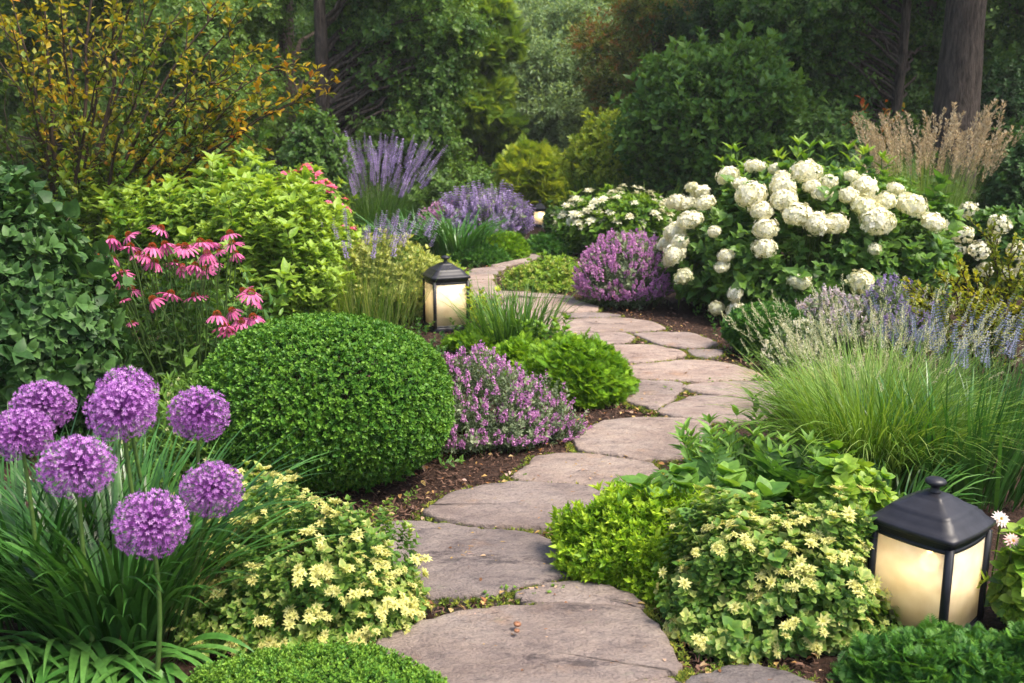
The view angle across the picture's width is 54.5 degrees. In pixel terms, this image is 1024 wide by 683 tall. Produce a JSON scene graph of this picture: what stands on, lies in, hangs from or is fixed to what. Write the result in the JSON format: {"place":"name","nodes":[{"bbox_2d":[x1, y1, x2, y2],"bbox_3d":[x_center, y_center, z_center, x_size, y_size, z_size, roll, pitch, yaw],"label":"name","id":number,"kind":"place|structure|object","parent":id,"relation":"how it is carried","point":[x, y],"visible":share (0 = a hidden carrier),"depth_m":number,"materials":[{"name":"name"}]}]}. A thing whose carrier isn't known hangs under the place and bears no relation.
{"place":"outdoors","nodes":[
{"label":"outdoors","id":0,"kind":"place"},
{"bbox_2d":[0,168,1023,682],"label":"ground","id":1,"kind":"structure","parent":0,"point":[684,312],"depth_m":4.54,"materials":[{"name":"soil"}]},
{"bbox_2d":[0,406,55,631],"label":"allium","id":2,"kind":"object","parent":1,"relation":"on","point":[17,435],"visible":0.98,"depth_m":2.83,"materials":[{"name":"purple plant"}]},
{"bbox_2d":[8,379,76,513],"bbox_3d":[-1.464,0.481,3.169,0.204,0.744,0.199,7,14,30],"label":"allium","id":3,"kind":"object","parent":1,"relation":"on","point":[44,403],"visible":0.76,"depth_m":3.09,"materials":[{"name":"purple plant"}]},
{"bbox_2d":[0,159,98,252],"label":"ivy leaved shrub","id":4,"kind":"object","parent":1,"relation":"on","point":[41,196],"visible":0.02,"depth_m":6.25,"materials":[{"name":"green plant"}]},
{"bbox_2d":[0,167,144,457],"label":"ivy leaved shrub","id":5,"kind":"object","parent":1,"relation":"on","point":[63,312],"visible":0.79,"depth_m":4.62,"materials":[{"name":"green plant"}]},
{"bbox_2d":[35,434,117,651],"bbox_3d":[-1.149,0.596,2.681,0.206,0.721,0.197,0,12,0],"label":"allium","id":6,"kind":"object","parent":1,"relation":"on","point":[78,466],"visible":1,"depth_m":2.61,"materials":[{"name":"purple plant"}]},
{"bbox_2d":[0,630,153,682],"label":"daylily clump","id":7,"kind":"object","parent":1,"relation":"on","point":[30,659],"visible":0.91,"depth_m":2.68,"materials":[{"name":"green plant"}]},
{"bbox_2d":[0,402,168,630],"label":"allium leaf clump","id":8,"kind":"object","parent":1,"relation":"on","point":[59,521],"visible":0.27,"depth_m":3.04,"materials":[{"name":"plant"}]},
{"bbox_2d":[33,134,198,303],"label":"lime shrub","id":9,"kind":"object","parent":1,"relation":"on","point":[91,209],"visible":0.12,"depth_m":7.88,"materials":[{"name":"green plant"}]},
{"bbox_2d":[82,379,158,579],"bbox_3d":[-1.121,0.503,2.917,0.207,0.805,0.202,0,12,0],"label":"allium","id":10,"kind":"object","parent":1,"relation":"on","point":[121,410],"visible":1,"depth_m":2.83,"materials":[{"name":"purple plant"}]},
{"bbox_2d":[92,365,159,507],"bbox_3d":[-1.199,0.460,3.155,0.204,0.792,0.231,-6,14,-27],"label":"allium","id":11,"kind":"object","parent":1,"relation":"on","point":[147,386],"visible":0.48,"depth_m":3.08,"materials":[{"name":"purple plant"}]},
{"bbox_2d":[0,423,256,546],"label":"allium leaf clump","id":12,"kind":"object","parent":1,"relation":"on","point":[90,512],"visible":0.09,"depth_m":3.47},
{"bbox_2d":[0,0,274,172],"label":"tall background tree","id":13,"kind":"object","parent":1,"relation":"on","point":[87,3],"visible":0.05,"depth_m":16.15,"materials":[{"name":"green plant"}]},
{"bbox_2d":[29,632,253,682],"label":"daylily clump","id":14,"kind":"object","parent":1,"relation":"on","point":[117,665],"visible":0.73,"depth_m":2.67,"materials":[{"name":"green plant"}]},
{"bbox_2d":[0,0,301,171],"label":"backing tree","id":15,"kind":"object","parent":1,"relation":"on","point":[267,18],"visible":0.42,"depth_m":14.35,"materials":[{"name":"green plant"}]},
{"bbox_2d":[110,488,192,677],"bbox_3d":[-0.917,0.675,2.576,0.204,0.612,0.203,0,12,0],"label":"allium","id":16,"kind":"object","parent":1,"relation":"on","point":[146,525],"visible":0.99,"depth_m":2.52,"materials":[{"name":"purple plant"}]},
{"bbox_2d":[0,0,341,230],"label":"turning tree","id":17,"kind":"object","parent":1,"relation":"on","point":[83,140],"visible":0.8,"depth_m":7.83,"materials":[{"name":"yellow plant"}]},
{"bbox_2d":[65,116,282,178],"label":"undergrowth bush","id":18,"kind":"object","parent":1,"relation":"on","point":[244,144],"visible":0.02,"depth_m":10.72,"materials":[{"name":"green plant"}]},
{"bbox_2d":[0,412,363,657],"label":"allium leaf clump","id":19,"kind":"object","parent":1,"relation":"on","point":[119,600],"visible":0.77,"depth_m":2.85,"materials":[{"name":"plant"}]},
{"bbox_2d":[97,224,285,404],"bbox_3d":[-1.830,-0.114,5.535,1.126,1.087,1.095,0,12,0],"label":"coneflower clump","id":20,"kind":"object","parent":1,"relation":"on","point":[156,358],"visible":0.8,"depth_m":5.45,"materials":[{"name":"pink plant"}]},
{"bbox_2d":[91,147,301,326],"bbox_3d":[-2.387,-0.836,7.937,1.838,1.411,1.497,0,12,0],"label":"lime shrub","id":21,"kind":"object","parent":1,"relation":"on","point":[179,205],"visible":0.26,"depth_m":7.47,"materials":[{"name":"green plant"}]},
{"bbox_2d":[166,385,230,539],"bbox_3d":[-0.947,0.500,3.070,0.195,0.749,0.193,-6,13,-25],"label":"allium","id":22,"kind":"object","parent":1,"relation":"on","point":[196,415],"visible":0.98,"depth_m":3.00,"materials":[{"name":"purple plant"}]},
{"bbox_2d":[174,460,245,645],"bbox_3d":[-0.861,0.622,2.868,0.183,0.594,0.232,-11,16,-41],"label":"allium","id":23,"kind":"object","parent":1,"relation":"on","point":[214,488],"visible":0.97,"depth_m":2.79,"materials":[{"name":"purple plant"}]},
{"bbox_2d":[107,356,317,497],"bbox_3d":[-1.216,0.380,4.170,0.944,0.631,0.708,0,12,0],"label":"wispy white plant","id":24,"kind":"object","parent":1,"relation":"on","point":[162,414],"visible":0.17,"depth_m":4.03,"materials":[{"name":"green plant"}]},
{"bbox_2d":[170,459,321,560],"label":"cream flowered bush","id":25,"kind":"object","parent":1,"relation":"on","point":[249,478],"visible":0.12,"depth_m":3.64,"materials":[{"name":"green plant"}]},
{"bbox_2d":[103,0,407,184],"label":"tall background tree","id":26,"kind":"object","parent":1,"relation":"on","point":[300,80],"visible":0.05,"depth_m":18.53,"materials":[{"name":"green plant"}]},
{"bbox_2d":[176,157,364,330],"bbox_3d":[-1.799,-0.689,7.369,1.364,1.343,1.364,0,12,0],"label":"lime shrub","id":27,"kind":"object","parent":1,"relation":"on","point":[287,246],"visible":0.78,"depth_m":7.07,"materials":[{"name":"green plant"}]},
{"bbox_2d":[165,465,432,658],"bbox_3d":[-0.665,0.650,3.096,0.827,0.517,0.684,0,12,0],"label":"cream flowered bush","id":28,"kind":"object","parent":1,"relation":"on","point":[242,613],"visible":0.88,"depth_m":2.96,"materials":[{"name":"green plant"}]},
{"bbox_2d":[185,635,447,682],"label":"clipped low hedge","id":29,"kind":"object","parent":1,"relation":"on","point":[327,663],"visible":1,"depth_m":2.60,"materials":[{"name":"green plant"}]},
{"bbox_2d":[274,103,364,239],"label":"undergrowth bush","id":30,"kind":"object","parent":1,"relation":"on","point":[312,139],"visible":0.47,"depth_m":11.93,"materials":[{"name":"green plant"}]},
{"bbox_2d":[187,311,455,496],"bbox_3d":[-0.822,0.253,4.334,1.154,0.750,1.087,0,12,0],"label":"clipped box ball","id":31,"kind":"object","parent":1,"relation":"on","point":[386,446],"visible":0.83,"depth_m":3.96,"materials":[{"name":"green plant"}]},
{"bbox_2d":[275,162,368,248],"bbox_3d":[-1.698,-0.962,8.704,0.919,1.201,0.835,8,15,34],"label":"pink phlox","id":32,"kind":"object","parent":1,"relation":"on","point":[325,188],"visible":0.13,"depth_m":8.54,"materials":[{"name":"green plant"}]},
{"bbox_2d":[305,207,445,330],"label":"twiggy lavender","id":33,"kind":"object","parent":1,"relation":"on","point":[367,309],"visible":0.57,"depth_m":7.44,"materials":[{"name":"green plant"}]},
{"bbox_2d":[333,129,447,247],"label":"tall lavender","id":34,"kind":"object","parent":1,"relation":"on","point":[359,205],"visible":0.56,"depth_m":12.60,"materials":[{"name":"purple plant"}]},
{"bbox_2d":[339,227,457,320],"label":"pale green bush","id":35,"kind":"object","parent":1,"relation":"on","point":[356,260],"visible":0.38,"depth_m":7.84,"materials":[{"name":"green plant"}]},
{"bbox_2d":[300,0,502,190],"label":"dark leaved tree","id":36,"kind":"object","parent":1,"relation":"on","point":[372,42],"visible":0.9,"depth_m":14.17,"materials":[{"name":"green plant"}]},
{"bbox_2d":[421,255,470,332],"bbox_3d":[-0.511,-0.372,7.693,0.322,0.589,0.322,-5,13,-21],"label":"garden lantern","id":37,"kind":"object","parent":1,"relation":"on","point":[450,276],"visible":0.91,"depth_m":7.58,"materials":[{"name":"glass"}]},
{"bbox_2d":[382,152,509,232],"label":"undergrowth bush","id":38,"kind":"object","parent":1,"relation":"on","point":[444,178],"visible":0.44,"depth_m":14.28,"materials":[{"name":"green plant"}]},
{"bbox_2d":[387,205,514,262],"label":"strap leaf clump","id":39,"kind":"object","parent":1,"relation":"on","point":[451,242],"visible":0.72,"depth_m":11.43,"materials":[{"name":"plant"}]},
{"bbox_2d":[369,520,570,613],"bbox_3d":[-0.172,0.788,3.525,0.788,0.081,0.646,0,12,0],"label":"flagstone","id":40,"kind":"object","parent":1,"relation":"on","point":[520,557],"visible":0.57,"depth_m":3.46,"materials":[{"name":"stone"}]},
{"bbox_2d":[439,323,513,354],"bbox_3d":[-0.227,-0.016,7.024,0.548,0.241,0.469,-9,15,-35],"label":"feathery mound","id":41,"kind":"object","parent":1,"relation":"on","point":[469,340],"visible":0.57,"depth_m":6.92,"materials":[{"name":"green plant"}]},
{"bbox_2d":[388,340,567,458],"bbox_3d":[-0.172,0.275,4.872,0.910,0.566,0.772,0,12,0],"label":"purple catmint","id":42,"kind":"object","parent":1,"relation":"on","point":[473,420],"visible":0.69,"depth_m":4.74,"materials":[{"name":"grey plant"}]},
{"bbox_2d":[447,239,512,266],"bbox_3d":[-0.369,-1.014,11.483,0.788,0.336,0.697,0,12,0],"label":"green mound","id":43,"kind":"object","parent":1,"relation":"on","point":[485,254],"visible":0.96,"depth_m":11.28,"materials":[{"name":"green plant"}]},
{"bbox_2d":[431,0,530,182],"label":"yellow green tree","id":44,"kind":"object","parent":1,"relation":"on","point":[492,125],"visible":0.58,"depth_m":19.17,"materials":[{"name":"green plant"}]},
{"bbox_2d":[428,180,535,238],"bbox_3d":[-0.409,-1.632,13.046,1.335,0.962,1.265,-7,14,-29],"label":"tall catmint","id":45,"kind":"object","parent":1,"relation":"on","point":[477,199],"visible":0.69,"depth_m":12.76,"materials":[{"name":"purple plant"}]},
{"bbox_2d":[0,260,1023,468],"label":"bed weeds","id":46,"kind":"object","parent":1,"relation":"on","point":[449,460],"visible":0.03,"depth_m":6.44,"materials":[{"name":"green plant"}]},
{"bbox_2d":[422,481,603,537],"bbox_3d":[0.036,0.681,4.017,0.783,0.082,0.520,0,12,0],"label":"flagstone","id":47,"kind":"object","parent":1,"relation":"on","point":[491,506],"visible":0.68,"depth_m":3.98,"materials":[{"name":"stone"}]},
{"bbox_2d":[435,271,590,343],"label":"green grass clump","id":48,"kind":"object","parent":1,"relation":"on","point":[496,321],"visible":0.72,"depth_m":6.93,"materials":[{"name":"green plant"}]},
{"bbox_2d":[368,602,682,682],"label":"flagstone","id":49,"kind":"object","parent":1,"relation":"on","point":[582,643],"visible":0.82,"depth_m":2.89,"materials":[{"name":"stone"}]},
{"bbox_2d":[491,132,574,219],"bbox_3d":[0.421,-2.743,17.030,1.796,1.640,1.653,0,12,0],"label":"golden conifer","id":50,"kind":"object","parent":1,"relation":"on","point":[527,169],"visible":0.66,"depth_m":16.48,"materials":[{"name":"yellow plant"}]},
{"bbox_2d":[488,369,592,445],"bbox_3d":[0.123,0.348,4.968,0.469,0.446,0.508,-8,14,-32],"label":"purple catmint","id":51,"kind":"object","parent":1,"relation":"on","point":[576,428],"visible":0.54,"depth_m":4.89,"materials":[{"name":"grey plant"}]},
{"bbox_2d":[499,252,582,292],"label":"pale groundcover","id":52,"kind":"object","parent":1,"relation":"on","point":[520,271],"visible":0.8,"depth_m":9.45,"materials":[{"name":"green plant"}]},
{"bbox_2d":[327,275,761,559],"bbox_3d":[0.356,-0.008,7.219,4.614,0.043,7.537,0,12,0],"label":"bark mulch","id":53,"kind":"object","parent":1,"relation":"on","point":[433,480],"visible":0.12,"depth_m":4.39,"materials":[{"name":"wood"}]},
{"bbox_2d":[502,0,638,151],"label":"blue green tree","id":54,"kind":"object","parent":1,"relation":"on","point":[551,101],"visible":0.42,"depth_m":22.50,"materials":[{"name":"green plant"}]},
{"bbox_2d":[503,327,640,410],"bbox_3d":[0.354,0.148,5.671,0.718,0.469,0.703,11,16,41],"label":"feathery mound","id":55,"kind":"object","parent":1,"relation":"on","point":[593,373],"visible":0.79,"depth_m":5.47,"materials":[{"name":"green plant"}]},
{"bbox_2d":[514,580,646,609],"bbox_3d":[0.217,0.851,3.233,0.421,0.082,0.203,0,12,0],"label":"flagstone","id":56,"kind":"object","parent":1,"relation":"on","point":[571,592],"visible":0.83,"depth_m":3.21,"materials":[{"name":"stone"}]},
{"bbox_2d":[510,453,658,486],"bbox_3d":[0.344,0.600,4.425,0.646,0.084,0.438,3,12,13],"label":"flagstone","id":57,"kind":"object","parent":1,"relation":"on","point":[555,467],"visible":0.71,"depth_m":4.41,"materials":[{"name":"stone"}]},
{"bbox_2d":[353,255,834,682],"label":"joint moss","id":58,"kind":"object","parent":1,"relation":"on","point":[649,611],"visible":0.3,"depth_m":3.31,"materials":[{"name":"plant"}]},
{"bbox_2d":[553,106,637,202],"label":"olive shrub","id":59,"kind":"object","parent":1,"relation":"on","point":[589,150],"visible":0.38,"depth_m":14.88,"materials":[{"name":"green plant"}]},
{"bbox_2d":[552,183,674,255],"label":"white button plant","id":60,"kind":"object","parent":1,"relation":"on","point":[582,224],"visible":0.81,"depth_m":11.96,"materials":[{"name":"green plant"}]},
{"bbox_2d":[562,317,665,334],"bbox_3d":[0.771,-0.098,7.696,0.800,0.081,0.614,0,12,0],"label":"flagstone","id":61,"kind":"object","parent":1,"relation":"on","point":[632,326],"visible":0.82,"depth_m":7.63,"materials":[{"name":"stone"}]},
{"bbox_2d":[571,227,674,309],"bbox_3d":[0.980,-0.630,8.638,0.932,0.720,0.841,0,12,0],"label":"purple catmint","id":62,"kind":"object","parent":1,"relation":"on","point":[599,287],"visible":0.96,"depth_m":8.44,"materials":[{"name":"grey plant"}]},
{"bbox_2d":[544,478,720,591],"bbox_3d":[0.473,0.647,3.477,0.726,0.383,0.559,0,12,0],"label":"bright stonecrop mat","id":63,"kind":"object","parent":1,"relation":"on","point":[598,540],"visible":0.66,"depth_m":3.33,"materials":[{"name":"green plant"}]},
{"bbox_2d":[558,0,723,115],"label":"russet tinged tree","id":64,"kind":"object","parent":1,"relation":"on","point":[606,79],"visible":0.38,"depth_m":20.12,"materials":[{"name":"green plant"}]},
{"bbox_2d":[572,417,711,462],"bbox_3d":[0.659,0.492,4.904,0.615,0.083,0.757,7,14,30],"label":"flagstone","id":65,"kind":"object","parent":1,"relation":"on","point":[647,439],"visible":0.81,"depth_m":4.82,"materials":[{"name":"stone"}]},
{"bbox_2d":[614,344,686,364],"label":"flagstone","id":66,"kind":"object","parent":1,"relation":"on","point":[644,353],"visible":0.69,"depth_m":6.67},
{"bbox_2d":[620,546,685,610],"bbox_3d":[0.522,0.776,3.285,0.346,0.211,0.295,0,12,0],"label":"bright stonecrop mat","id":67,"kind":"object","parent":1,"relation":"on","point":[644,589],"visible":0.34,"depth_m":3.23,"materials":[{"name":"green plant"}]},
{"bbox_2d":[634,332,717,349],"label":"flagstone","id":68,"kind":"object","parent":1,"relation":"on","point":[684,340],"visible":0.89,"depth_m":7.11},
{"bbox_2d":[628,360,762,383],"bbox_3d":[1.082,0.210,6.251,0.929,0.081,0.564,0,12,0],"label":"flagstone","id":69,"kind":"object","parent":1,"relation":"on","point":[699,371],"visible":0.59,"depth_m":6.18,"materials":[{"name":"stone"}]},
{"bbox_2d":[620,460,789,574],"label":"broad leaved plant","id":70,"kind":"object","parent":1,"relation":"on","point":[686,475],"visible":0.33,"depth_m":3.41,"materials":[{"name":"green plant"}]},
{"bbox_2d":[613,450,801,535],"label":"leafy plant","id":71,"kind":"object","parent":1,"relation":"on","point":[704,464],"visible":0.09,"depth_m":3.84,"materials":[{"name":"green plant"}]},
{"bbox_2d":[600,20,828,232],"bbox_3d":[2.862,-2.989,14.216,3.245,2.980,2.680,0,12,0],"label":"round dark shrub","id":72,"kind":"object","parent":1,"relation":"on","point":[726,92],"visible":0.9,"depth_m":13.38,"materials":[{"name":"green plant"}]},
{"bbox_2d":[657,395,776,426],"bbox_3d":[1.116,0.390,5.383,0.560,0.083,0.561,6,13,26],"label":"flagstone","id":73,"kind":"object","parent":1,"relation":"on","point":[695,407],"visible":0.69,"depth_m":5.34,"materials":[{"name":"stone"}]},
{"bbox_2d":[668,404,830,476],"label":"lance leaved plant","id":74,"kind":"object","parent":1,"relation":"on","point":[695,444],"visible":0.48,"depth_m":3.95,"materials":[{"name":"green plant"}]},
{"bbox_2d":[665,425,833,507],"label":"fern","id":75,"kind":"object","parent":1,"relation":"on","point":[738,447],"visible":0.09,"depth_m":4.12,"materials":[{"name":"green plant"}]},
{"bbox_2d":[685,663,815,682],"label":"flagstone","id":76,"kind":"object","parent":1,"relation":"on","point":[750,673],"visible":0.99,"depth_m":2.73,"materials":[{"name":"stone"}]},
{"bbox_2d":[719,301,810,358],"bbox_3d":[1.740,-0.093,6.800,0.636,0.379,0.585,0,12,0],"label":"clipped green mound","id":77,"kind":"object","parent":1,"relation":"on","point":[732,335],"visible":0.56,"depth_m":6.65,"materials":[{"name":"green plant"}]},
{"bbox_2d":[650,484,902,665],"bbox_3d":[0.850,0.676,3.068,0.844,0.478,0.641,0,12,0],"label":"pale flowered groundcover","id":78,"kind":"object","parent":1,"relation":"on","point":[715,601],"visible":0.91,"depth_m":2.95,"materials":[{"name":"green plant"}]},
{"bbox_2d":[760,315,844,376],"bbox_3d":[1.808,0.047,6.229,0.486,0.442,0.454,-8,15,-34],"label":"white catmint","id":79,"kind":"object","parent":1,"relation":"on","point":[786,347],"visible":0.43,"depth_m":6.17,"materials":[{"name":"grey plant"}]},
{"bbox_2d":[713,132,897,262],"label":"leafy shoot plant","id":80,"kind":"object","parent":1,"relation":"on","point":[797,152],"visible":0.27,"depth_m":9.17,"materials":[{"name":"green plant"}]},
{"bbox_2d":[656,156,967,323],"bbox_3d":[2.551,-0.855,8.385,2.662,1.398,2.011,0,12,0],"label":"white hydrangea","id":81,"kind":"object","parent":1,"relation":"on","point":[714,264],"visible":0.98,"depth_m":7.82,"materials":[{"name":"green plant"}]},
{"bbox_2d":[639,0,987,78],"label":"tree","id":82,"kind":"object","parent":1,"relation":"on","point":[689,29],"visible":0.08,"depth_m":18.47,"materials":[{"name":"green plant"}]},
{"bbox_2d":[700,0,943,128],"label":"slim dark tree","id":83,"kind":"object","parent":1,"relation":"on","point":[829,31],"visible":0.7,"depth_m":14.41,"materials":[{"name":"green plant"}]},
{"bbox_2d":[767,99,894,174],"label":"undergrowth bush","id":84,"kind":"object","parent":1,"relation":"on","point":[827,125],"visible":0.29,"depth_m":12.62,"materials":[{"name":"green plant"}]},
{"bbox_2d":[783,438,898,557],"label":"pale leaved plant","id":85,"kind":"object","parent":1,"relation":"on","point":[845,470],"visible":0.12,"depth_m":3.24,"materials":[{"name":"green plant"}]},
{"bbox_2d":[795,283,892,351],"bbox_3d":[2.325,-0.166,7.105,0.771,0.495,0.710,4,13,19],"label":"pale lavender catmint","id":86,"kind":"object","parent":1,"relation":"on","point":[813,307],"visible":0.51,"depth_m":6.97,"materials":[{"name":"grey plant"}]},
{"bbox_2d":[707,273,1023,496],"bbox_3d":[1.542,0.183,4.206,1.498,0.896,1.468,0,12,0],"label":"fountain grass","id":87,"kind":"object","parent":1,"relation":"on","point":[836,417],"depth_m":4.08,"materials":[{"name":"plant"}]},
{"bbox_2d":[805,134,986,262],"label":"undergrowth bush","id":88,"kind":"object","parent":1,"relation":"on","point":[845,163],"visible":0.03,"depth_m":10.76,"materials":[{"name":"green plant"}]},
{"bbox_2d":[856,271,939,351],"bbox_3d":[2.744,-0.218,7.102,0.612,0.568,0.597,0,12,0],"label":"pale lavender catmint","id":89,"kind":"object","parent":1,"relation":"on","point":[892,289],"visible":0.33,"depth_m":6.99,"materials":[{"name":"purple plant"}]},
{"bbox_2d":[826,613,1023,682],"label":"shrub","id":90,"kind":"object","parent":1,"relation":"on","point":[925,651],"visible":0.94,"depth_m":2.71,"materials":[{"name":"green plant"}]},
{"bbox_2d":[866,476,996,628],"bbox_3d":[1.281,0.654,3.057,0.286,0.502,0.286,-10,16,-39],"label":"garden lantern","id":91,"kind":"object","parent":1,"relation":"on","point":[930,552],"visible":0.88,"depth_m":2.97,"materials":[{"name":"glass"}]},
{"bbox_2d":[842,284,1023,404],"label":"blue sage","id":92,"kind":"object","parent":1,"relation":"on","point":[926,318],"visible":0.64,"depth_m":5.23,"materials":[{"name":"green plant"}]},
{"bbox_2d":[844,355,1023,514],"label":"iris leaf clump","id":93,"kind":"object","parent":1,"relation":"on","point":[992,486],"visible":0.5,"depth_m":3.92,"materials":[{"name":"plant"}]},
{"bbox_2d":[850,98,1023,254],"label":"tan feather grass","id":94,"kind":"object","parent":1,"relation":"on","point":[893,147],"depth_m":9.40,"materials":[{"name":"plant"}]},
{"bbox_2d":[864,0,1023,114],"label":"tree","id":95,"kind":"object","parent":1,"relation":"on","point":[1017,11],"visible":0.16,"depth_m":15.61,"materials":[{"name":"green plant"}]},
{"bbox_2d":[864,0,1023,140],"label":"tree","id":96,"kind":"object","parent":1,"relation":"on","point":[1015,45],"visible":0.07,"depth_m":15.24,"materials":[{"name":"green plant"}]},
{"bbox_2d":[872,300,1023,441],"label":"blue sage","id":97,"kind":"object","parent":1,"relation":"on","point":[1006,351],"visible":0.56,"depth_m":4.91,"materials":[{"name":"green plant"}]},
{"bbox_2d":[928,0,986,201],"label":"thick trunked tree","id":98,"kind":"object","parent":1,"relation":"on","point":[959,73],"visible":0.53,"depth_m":12.19,"materials":[{"name":"brown plant"}]},
{"bbox_2d":[901,215,1023,394],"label":"golden twiggy shrub","id":99,"kind":"object","parent":1,"relation":"on","point":[1006,293],"visible":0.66,"depth_m":5.74,"materials":[{"name":"yellow plant"}]},
{"bbox_2d":[949,200,1023,292],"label":"white hydrangea","id":100,"kind":"object","parent":1,"relation":"on","point":[970,243],"visible":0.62,"depth_m":9.16,"materials":[{"name":"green plant"}]},
{"bbox_2d":[972,117,1023,234],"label":"dark leafy shrub","id":101,"kind":"object","parent":1,"relation":"on","point":[1005,184],"visible":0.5,"depth_m":10.34,"materials":[{"name":"green plant"}]},
{"bbox_2d":[976,51,1023,192],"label":"undergrowth bush","id":102,"kind":"object","parent":1,"relation":"on","point":[1005,85],"visible":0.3,"depth_m":13.74,"materials":[{"name":"green plant"}]},
{"bbox_2d":[977,517,1023,630],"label":"pale leaved plant","id":103,"kind":"object","parent":1,"relation":"on","point":[1004,599],"visible":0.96,"depth_m":3.01,"materials":[{"name":"green plant"}]},
{"bbox_2d":[711,443,892,519],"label":"leafy plant","id":104,"kind":"object","parent":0,"point":[778,473],"visible":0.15,"depth_m":3.64,"materials":[{"name":"green plant"}]},
{"bbox_2d":[800,445,1005,503],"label":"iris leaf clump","id":105,"kind":"object","parent":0,"point":[918,487],"visible":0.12,"depth_m":3.82,"materials":[{"name":"plant"}]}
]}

